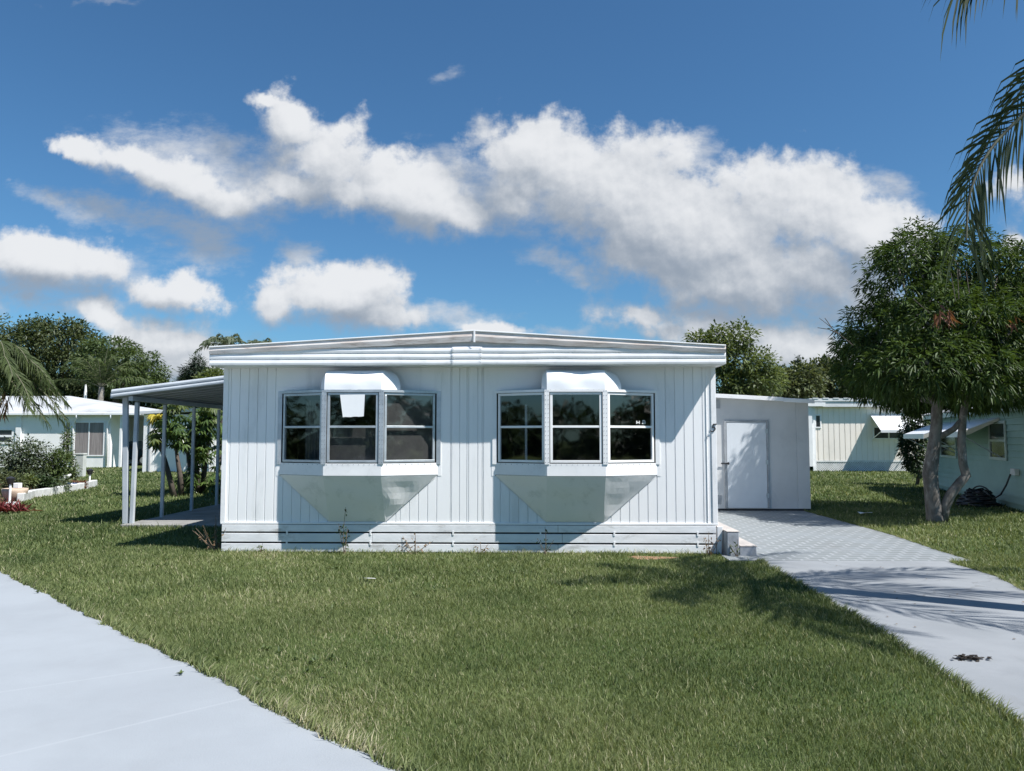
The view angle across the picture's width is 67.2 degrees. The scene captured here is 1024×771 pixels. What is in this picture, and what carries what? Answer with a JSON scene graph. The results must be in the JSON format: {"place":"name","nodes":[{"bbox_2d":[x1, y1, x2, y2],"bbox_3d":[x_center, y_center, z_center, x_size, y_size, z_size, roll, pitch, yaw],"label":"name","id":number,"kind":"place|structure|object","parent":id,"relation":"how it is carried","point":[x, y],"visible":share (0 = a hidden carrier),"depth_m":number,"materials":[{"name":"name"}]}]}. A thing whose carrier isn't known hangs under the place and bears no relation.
{"place":"outdoors","nodes":[
{"label":"outdoors","id":0,"kind":"place"},
{"bbox_2d":[120,504,221,527],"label":"carport floor","id":1,"kind":"structure","parent":0,"point":[203,516],"depth_m":15.12,"materials":[{"name":"concrete"}]},
{"bbox_2d":[110,376,223,523],"bbox_3d":[-5.701,1.432,18.653,3.230,2.902,9.015,0,-4,2],"label":"carport","id":2,"kind":"object","parent":1,"relation":"on","point":[202,392],"visible":0.45,"depth_m":14.60,"materials":[{"name":"paint"}]},
{"bbox_2d":[0,572,401,770],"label":"road","id":3,"kind":"structure","parent":0,"point":[79,691],"depth_m":4.62,"materials":[{"name":"concrete"}]},
{"bbox_2d":[0,441,1023,770],"bbox_3d":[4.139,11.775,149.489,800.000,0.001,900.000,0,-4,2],"label":"ground","id":4,"kind":"structure","parent":0,"point":[576,675],"depth_m":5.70,"materials":[{"name":"plant"}]},
{"bbox_2d":[0,499,42,511],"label":"cordyline plant","id":5,"kind":"object","parent":4,"relation":"on","point":[9,507],"visible":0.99,"depth_m":16.70,"materials":[{"name":"red plant"}]},
{"bbox_2d":[0,340,71,432],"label":"feathery palm","id":6,"kind":"object","parent":4,"relation":"on","point":[13,370],"visible":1,"depth_m":29.35,"materials":[{"name":"green plant"}]},
{"bbox_2d":[0,311,114,400],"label":"oak tree","id":7,"kind":"object","parent":4,"relation":"on","point":[40,335],"visible":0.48,"depth_m":61.90,"materials":[{"name":"green plant"}]},
{"bbox_2d":[0,396,158,466],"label":"white bungalow","id":8,"kind":"object","parent":4,"relation":"on","point":[97,426],"visible":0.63,"depth_m":43.16,"materials":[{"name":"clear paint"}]},
{"bbox_2d":[0,428,13,443],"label":"window","id":9,"kind":"structure","parent":8,"relation":"in","point":[7,432],"depth_m":43.19,"materials":[{"name":"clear glass"}]},
{"bbox_2d":[64,422,70,451],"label":"window","id":10,"kind":"structure","parent":8,"relation":"in","point":[68,427],"depth_m":43.10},
{"bbox_2d":[73,422,104,455],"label":"window","id":11,"kind":"structure","parent":8,"relation":"in","point":[89,438],"depth_m":43.04,"materials":[{"name":"grey glass"}]},
{"bbox_2d":[75,453,86,475],"bbox_3d":[-18.141,3.349,32.434,0.380,1.000,0.280,0,-4,2],"label":"utility pedestal","id":12,"kind":"object","parent":4,"relation":"on","point":[81,458],"visible":0.77,"depth_m":32.33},
{"bbox_2d":[84,385,86,397],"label":"vent pole","id":13,"kind":"object","parent":4,"relation":"on","point":[85,392],"visible":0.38,"depth_m":52.87,"materials":[{"name":"white metal"}]},
{"bbox_2d":[86,469,93,480],"bbox_3d":[-13.896,3.054,25.371,0.220,0.634,0.220,0,-4,2],"label":"stake light","id":14,"kind":"object","parent":4,"relation":"on","point":[89,472],"visible":0.95,"depth_m":25.34,"materials":[{"name":"plastic"}]},
{"bbox_2d":[43,344,152,400],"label":"slim palm","id":15,"kind":"object","parent":4,"relation":"on","point":[101,373],"visible":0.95,"depth_m":50.74,"materials":[{"name":"green plant"}]},
{"bbox_2d":[7,375,199,409],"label":"dark thicket tree","id":16,"kind":"object","parent":4,"relation":"on","point":[150,405],"visible":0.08,"depth_m":62.66,"materials":[{"name":"green plant"}]},
{"bbox_2d":[68,334,176,403],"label":"spreading tree","id":17,"kind":"object","parent":4,"relation":"on","point":[127,353],"visible":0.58,"depth_m":57.99,"materials":[{"name":"green plant"}]},
{"bbox_2d":[129,441,142,464],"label":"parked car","id":18,"kind":"object","parent":4,"relation":"on","point":[140,453],"visible":0.07,"depth_m":45.73,"materials":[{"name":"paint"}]},
{"bbox_2d":[145,404,197,496],"bbox_3d":[-9.630,1.782,21.737,1.392,2.782,2.309,2,-4,-27],"label":"umbrella tree","id":19,"kind":"object","parent":4,"relation":"on","point":[178,436],"visible":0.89,"depth_m":21.56,"materials":[{"name":"green plant"}]},
{"bbox_2d":[140,408,221,471],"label":"white shed","id":20,"kind":"structure","parent":4,"relation":"on","point":[151,461],"depth_m":36.91,"materials":[{"name":"white metal"}]},
{"bbox_2d":[173,353,214,381],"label":"pine tree","id":21,"kind":"object","parent":4,"relation":"on","point":[188,369],"visible":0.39,"depth_m":66.42,"materials":[{"name":"green plant"}]},
{"bbox_2d":[173,407,222,496],"bbox_3d":[-9.149,1.947,22.744,1.569,2.717,2.527,3,-5,-39],"label":"umbrella tree","id":22,"kind":"object","parent":4,"relation":"on","point":[206,421],"visible":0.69,"depth_m":22.40,"materials":[{"name":"green plant"}]},
{"bbox_2d":[191,366,223,471],"bbox_3d":[-13.890,1.587,36.411,2.221,5.172,2.336,0,-4,2],"label":"yellow green tree","id":23,"kind":"object","parent":4,"relation":"on","point":[215,371],"visible":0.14,"depth_m":36.21,"materials":[{"name":"green plant"}]},
{"bbox_2d":[192,516,232,550],"bbox_3d":[-4.304,2.163,11.238,0.738,0.530,0.417,0,-4,2],"label":"dead bush","id":24,"kind":"object","parent":4,"relation":"on","point":[214,541],"visible":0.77,"depth_m":11.25,"materials":[{"name":"brown plant"}]},
{"bbox_2d":[210,411,222,466],"bbox_3d":[-8.973,2.073,24.494,1.353,2.544,2.278,1,-4,-13],"label":"umbrella tree","id":25,"kind":"object","parent":4,"relation":"on","point":[214,446],"visible":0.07,"depth_m":24.30,"materials":[{"name":"green plant"}]},
{"bbox_2d":[193,333,247,355],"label":"short palm","id":26,"kind":"object","parent":4,"relation":"on","point":[225,340],"visible":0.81,"depth_m":40.44,"materials":[{"name":"green plant"}]},
{"bbox_2d":[247,338,270,343],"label":"short palm","id":27,"kind":"object","parent":4,"relation":"on","point":[254,341],"visible":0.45,"depth_m":41.26,"materials":[{"name":"green plant"}]},
{"bbox_2d":[336,507,349,553],"bbox_3d":[-2.407,2.069,10.952,0.196,0.675,0.127,0,-4,2],"label":"tall weed","id":28,"kind":"object","parent":4,"relation":"on","point":[343,543],"visible":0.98,"depth_m":10.94,"materials":[{"name":"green plant"}]},
{"bbox_2d":[398,533,432,553],"bbox_3d":[-1.391,2.248,10.910,0.542,0.317,0.234,-1,-4,20],"label":"dry weed","id":29,"kind":"object","parent":4,"relation":"on","point":[406,545],"visible":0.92,"depth_m":10.94,"materials":[{"name":"brown plant"}]},
{"bbox_2d":[209,330,725,553],"bbox_3d":[-0.454,1.254,17.505,7.319,3.162,13.600,0,-4,2],"label":"mobile home","id":30,"kind":"object","parent":4,"relation":"on","point":[621,445],"visible":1,"depth_m":11.05,"materials":[{"name":"white metal"}]},
{"bbox_2d":[305,400,327,459],"bbox_3d":[-2.858,0.656,11.322,0.467,0.880,0.043,-2,-4,29],"label":"curtain","id":31,"kind":"object","parent":30,"relation":"hanging from","point":[312,437],"visible":0.47,"depth_m":11.36,"materials":[{"name":"grey fabric"}]},
{"bbox_2d":[340,394,364,416],"bbox_3d":[-2.243,0.284,10.829,0.352,0.322,0.002,0,-4,2],"label":"paper sheet","id":32,"kind":"object","parent":30,"relation":"attached to","point":[352,405],"visible":1,"depth_m":10.83,"materials":[{"name":"white paper"}]},
{"bbox_2d":[330,428,378,459],"bbox_3d":[-2.235,0.833,10.889,0.713,0.490,0.003,0,-4,2],"label":"window pane","id":33,"kind":"structure","parent":30,"relation":"attached to","point":[352,443],"depth_m":10.89,"materials":[{"name":"glass"}]},
{"bbox_2d":[277,370,440,520],"bbox_3d":[-2.226,0.855,11.006,2.380,2.180,0.454,0,-4,2],"label":"bay window","id":34,"kind":"structure","parent":30,"relation":"in","point":[369,490],"depth_m":10.92,"materials":[{"name":"metal"}]},
{"bbox_2d":[386,395,431,459],"bbox_3d":[-1.482,0.608,11.049,0.742,0.960,0.003,2,-4,-26],"label":"window","id":35,"kind":"structure","parent":30,"relation":"attached to","point":[409,444],"depth_m":11.05,"materials":[{"name":"glass"}]},
{"bbox_2d":[525,405,526,459],"bbox_3d":[0.204,0.693,11.177,0.034,0.828,0.036,0,-4,2],"label":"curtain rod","id":36,"kind":"object","parent":30,"relation":"on","point":[525,432],"visible":0.69,"depth_m":11.16,"materials":[{"name":"metal"}]},
{"bbox_2d":[492,370,659,521],"bbox_3d":[0.913,0.850,10.919,2.400,2.180,0.454,0,-4,2],"label":"bay window","id":37,"kind":"structure","parent":30,"relation":"in","point":[556,490],"depth_m":10.84,"materials":[{"name":"metal"}]},
{"bbox_2d":[474,539,489,554],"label":"dry weed","id":38,"kind":"object","parent":4,"relation":"on","point":[481,549],"visible":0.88,"depth_m":10.91,"materials":[{"name":"brown plant"}]},
{"bbox_2d":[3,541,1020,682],"bbox_3d":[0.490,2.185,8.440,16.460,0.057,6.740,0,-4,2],"label":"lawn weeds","id":39,"kind":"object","parent":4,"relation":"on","point":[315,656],"visible":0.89,"depth_m":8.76,"materials":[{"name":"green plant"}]},
{"bbox_2d":[536,529,553,554],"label":"dry weed","id":40,"kind":"object","parent":4,"relation":"on","point":[545,551],"visible":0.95,"depth_m":10.91,"materials":[{"name":"grey plant"}]},
{"bbox_2d":[632,556,676,559],"bbox_3d":[1.937,2.364,10.562,0.715,0.001,0.332,-1,-4,10],"label":"bare patch","id":41,"kind":"object","parent":4,"relation":"on","point":[640,557],"visible":0.68,"depth_m":10.61,"materials":[{"name":"soil"}]},
{"bbox_2d":[703,535,720,555],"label":"dry weed","id":42,"kind":"object","parent":4,"relation":"on","point":[708,548],"visible":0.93,"depth_m":10.77,"materials":[{"name":"brown plant"}]},
{"bbox_2d":[682,316,790,396],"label":"airy tree","id":43,"kind":"object","parent":4,"relation":"on","point":[752,372],"visible":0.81,"depth_m":44.15,"materials":[{"name":"green plant"}]},
{"bbox_2d":[719,357,828,398],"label":"leafy tree","id":44,"kind":"object","parent":4,"relation":"on","point":[804,387],"visible":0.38,"depth_m":46.48,"materials":[{"name":"green plant"}]},
{"bbox_2d":[792,354,801,367],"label":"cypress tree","id":45,"kind":"object","parent":4,"relation":"on","point":[796,361],"visible":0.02,"depth_m":71.58,"materials":[{"name":"green plant"}]},
{"bbox_2d":[797,350,866,397],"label":"leafy tree","id":46,"kind":"object","parent":4,"relation":"on","point":[832,391],"visible":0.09,"depth_m":48.62,"materials":[{"name":"green plant"}]},
{"bbox_2d":[808,398,924,470],"bbox_3d":[17.491,2.687,41.865,6.230,3.606,10.365,0,-4,2],"label":"cream mobile home","id":47,"kind":"object","parent":4,"relation":"on","point":[845,434],"visible":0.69,"depth_m":37.83,"materials":[{"name":"white metal"}]},
{"bbox_2d":[815,414,820,427],"bbox_3d":[15.058,1.758,37.945,0.311,0.672,0.036,0,-4,2],"label":"window","id":48,"kind":"structure","parent":47,"relation":"in","point":[817,416],"depth_m":37.95,"materials":[{"name":"clear glass"}]},
{"bbox_2d":[873,426,900,438],"bbox_3d":[18.405,2.324,37.814,1.382,0.629,0.036,0,-4,2],"label":"window","id":49,"kind":"structure","parent":47,"relation":"in","point":[876,430],"depth_m":37.82,"materials":[{"name":"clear glass"}]},
{"bbox_2d":[895,410,930,484],"bbox_3d":[14.020,1.929,26.570,1.463,3.152,1.560,0,-4,2],"label":"evergreen shrub","id":50,"kind":"object","parent":4,"relation":"on","point":[909,462],"visible":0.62,"depth_m":26.41,"materials":[{"name":"green plant"}]},
{"bbox_2d":[818,215,1023,522],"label":"mango tree","id":51,"kind":"object","parent":4,"relation":"on","point":[958,348],"visible":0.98,"depth_m":15.12,"materials":[{"name":"green plant"}]},
{"bbox_2d":[903,404,1023,511],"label":"mint house","id":52,"kind":"structure","parent":4,"relation":"on","point":[995,449],"depth_m":19.09,"materials":[{"name":"teal paint"}]},
{"bbox_2d":[940,437,956,458],"bbox_3d":[13.143,1.828,23.252,0.036,0.698,1.913,-1,-4,17],"label":"window","id":53,"kind":"structure","parent":52,"relation":"in","point":[951,441],"depth_m":23.12,"materials":[{"name":"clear glass"}]},
{"bbox_2d":[988,420,1007,460],"bbox_3d":[11.757,1.333,18.680,0.036,0.945,1.295,-1,-4,17],"label":"window","id":54,"kind":"structure","parent":52,"relation":"in","point":[997,439],"depth_m":18.62,"materials":[{"name":"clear glass"}]},
{"bbox_2d":[922,0,1023,306],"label":"queen palm","id":55,"kind":"object","parent":4,"relation":"on","point":[979,217],"visible":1,"depth_m":6.68,"materials":[{"name":"green plant"}]},
{"bbox_2d":[955,474,1010,507],"bbox_3d":[11.163,2.490,18.428,0.944,0.838,1.689,-1,-4,18],"label":"garden hose","id":56,"kind":"object","parent":4,"relation":"on","point":[986,497],"visible":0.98,"depth_m":18.39,"materials":[{"name":"black rubber"}]},
{"label":"mulch bed","id":57,"kind":"structure","parent":4,"relation":"on","visible":0},
{"bbox_2d":[6,476,15,501],"bbox_3d":[-12.869,2.661,19.772,0.220,0.662,0.220,0,-4,2],"label":"stake light","id":58,"kind":"object","parent":57,"relation":"on","point":[10,480],"visible":0.94,"depth_m":19.74,"materials":[{"name":"plastic"}]},
{"bbox_2d":[1,488,28,500],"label":"terracotta bowl","id":59,"kind":"object","parent":57,"relation":"on","point":[5,492],"visible":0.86,"depth_m":19.89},
{"bbox_2d":[13,483,21,487],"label":"white block","id":60,"kind":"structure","parent":59,"relation":"on","point":[17,485],"depth_m":20.05,"materials":[{"name":"concrete"}]},
{"bbox_2d":[0,466,30,495],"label":"garden bush","id":61,"kind":"object","parent":57,"relation":"on","point":[19,475],"visible":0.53,"depth_m":21.21,"materials":[{"name":"green plant"}]},
{"bbox_2d":[0,433,53,489],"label":"garden bush","id":62,"kind":"object","parent":57,"relation":"on","point":[18,462],"visible":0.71,"depth_m":23.18,"materials":[{"name":"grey plant"}]},
{"bbox_2d":[16,470,39,489],"bbox_3d":[-13.725,2.753,21.736,0.767,0.762,0.618,0,-4,2],"label":"plant","id":63,"kind":"object","parent":57,"relation":"on","point":[31,479],"visible":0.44,"depth_m":21.73,"materials":[{"name":"green plant"}]},
{"bbox_2d":[33,473,60,491],"bbox_3d":[-13.497,2.841,22.214,1.022,0.652,0.700,0,-4,2],"label":"plant","id":64,"kind":"object","parent":57,"relation":"on","point":[44,481],"visible":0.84,"depth_m":22.17,"materials":[{"name":"green plant"}]},
{"bbox_2d":[34,445,73,485],"bbox_3d":[-14.249,2.575,23.788,1.379,1.505,1.053,0,-4,2],"label":"garden bush","id":65,"kind":"object","parent":57,"relation":"on","point":[57,466],"visible":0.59,"depth_m":23.67,"materials":[{"name":"green plant"}]},
{"bbox_2d":[17,480,96,500],"bbox_3d":[-13.476,3.113,23.038,0.369,0.240,6.605,1,-4,-12],"label":"garden border","id":66,"kind":"object","parent":57,"relation":"on","point":[41,491],"visible":0.66,"depth_m":22.02,"materials":[{"name":"white stone"}]},
{"bbox_2d":[58,478,71,490],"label":"plant","id":67,"kind":"object","parent":57,"relation":"on","point":[63,482],"visible":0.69,"depth_m":23.12,"materials":[{"name":"green plant"}]},
{"bbox_2d":[57,426,80,481],"bbox_3d":[-14.277,2.295,24.820,0.867,2.086,0.708,1,-4,-14],"label":"slender shrub","id":68,"kind":"object","parent":57,"relation":"on","point":[64,446],"visible":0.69,"depth_m":24.78,"materials":[{"name":"green plant"}]},
{"bbox_2d":[71,477,88,488],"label":"red plant","id":69,"kind":"object","parent":57,"relation":"on","point":[82,481],"visible":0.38,"depth_m":24.62,"materials":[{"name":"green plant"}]},
{"bbox_2d":[0,0,1023,439],"label":"sky","id":70,"kind":"structure","parent":0,"point":[176,175],"materials":[{"name":"blue"}]},
{"bbox_2d":[716,511,969,561],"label":"stamped driveway","id":71,"kind":"structure","parent":0,"point":[787,535],"depth_m":12.30,"materials":[{"name":"concrete"}]},
{"bbox_2d":[729,541,740,556],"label":"dry weed","id":72,"kind":"object","parent":71,"relation":"on","point":[737,554],"visible":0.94,"depth_m":10.66,"materials":[{"name":"brown plant"}]},
{"bbox_2d":[714,522,756,555],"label":"concrete steps","id":73,"kind":"structure","parent":71,"relation":"on","point":[730,535],"depth_m":10.73,"materials":[{"name":"grey concrete"}]},
{"bbox_2d":[716,394,814,510],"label":"storage shed","id":74,"kind":"structure","parent":71,"relation":"on","point":[763,460],"depth_m":17.39,"materials":[{"name":"paint"}]},
{"bbox_2d":[721,420,769,507],"bbox_3d":[5.252,1.765,17.369,1.079,1.975,0.075,0,-4,2],"label":"door","id":75,"kind":"structure","parent":74,"relation":"in","point":[746,455],"depth_m":17.38,"materials":[{"name":"metal"}]},
{"bbox_2d":[759,560,1023,719],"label":"driveway","id":76,"kind":"structure","parent":0,"point":[984,617],"depth_m":7.41,"materials":[{"name":"concrete"}]},
{"bbox_2d":[952,654,991,661],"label":"leaf litter","id":77,"kind":"object","parent":76,"relation":"on","point":[967,657],"visible":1,"depth_m":5.70,"materials":[{"name":"brown plant"}]}
]}

